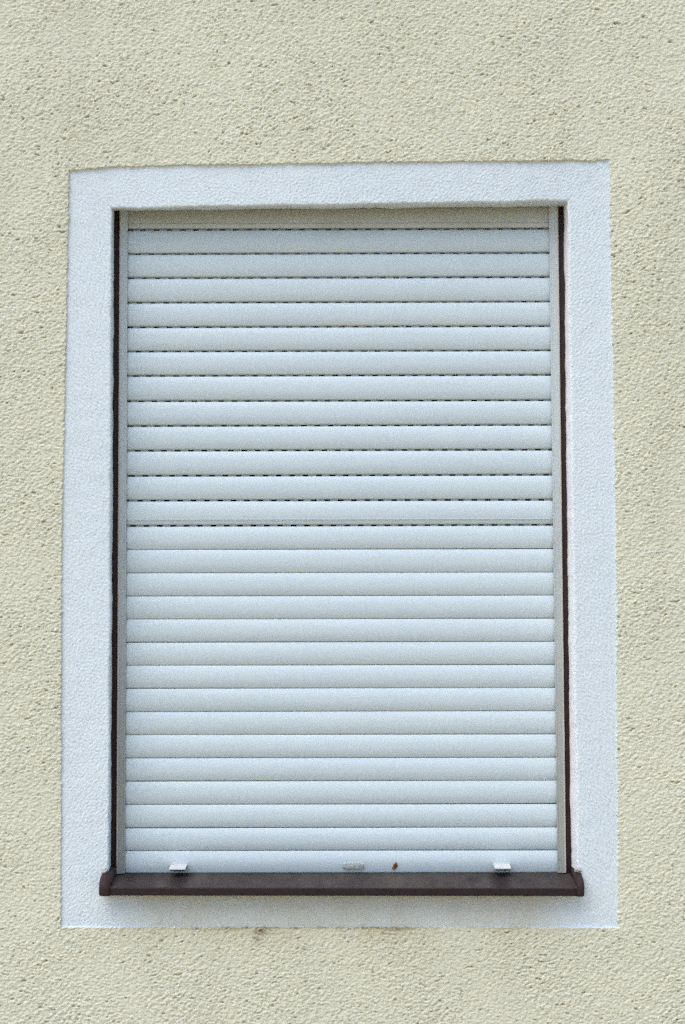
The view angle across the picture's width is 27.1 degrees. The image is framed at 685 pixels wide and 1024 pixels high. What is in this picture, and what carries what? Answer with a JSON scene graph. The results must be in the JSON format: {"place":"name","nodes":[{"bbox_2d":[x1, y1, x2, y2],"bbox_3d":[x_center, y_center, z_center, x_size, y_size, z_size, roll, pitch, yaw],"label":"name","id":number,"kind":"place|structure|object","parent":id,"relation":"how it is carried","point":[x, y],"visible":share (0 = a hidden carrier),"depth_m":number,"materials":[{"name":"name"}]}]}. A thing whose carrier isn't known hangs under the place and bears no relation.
{"place":"outdoors","nodes":[
{"label":"outdoors","id":0,"kind":"place"},
{"label":"pavement","id":1,"kind":"structure","parent":0,"visible":0},
{"bbox_2d":[0,0,684,1023],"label":"house wall","id":2,"kind":"structure","parent":1,"relation":"on","point":[574,108],"depth_m":3.18,"materials":[{"name":"beige paint"}]},
{"bbox_2d":[111,206,571,872],"bbox_3d":[-0.004,0.007,3.283,1.115,1.740,0.084,0,-3,0],"label":"window","id":3,"kind":"structure","parent":2,"relation":"attached to","point":[115,538],"depth_m":3.27,"materials":[{"name":"brown metal"}]},
{"bbox_2d":[116,206,565,873],"bbox_3d":[-0.006,0.048,3.239,1.012,1.530,0.063,0,-3,0],"label":"roller shutter","id":4,"kind":"object","parent":3,"relation":"attached to","point":[290,628],"visible":0.98,"depth_m":3.24,"materials":[{"name":"plastic"}]},
{"bbox_2d":[99,866,584,896],"bbox_3d":[-0.002,0.816,3.148,1.056,0.051,0.120,0,-3,0],"label":"window sill","id":5,"kind":"structure","parent":2,"relation":"attached to","point":[112,882],"depth_m":3.12,"materials":[{"name":"brown metal"}]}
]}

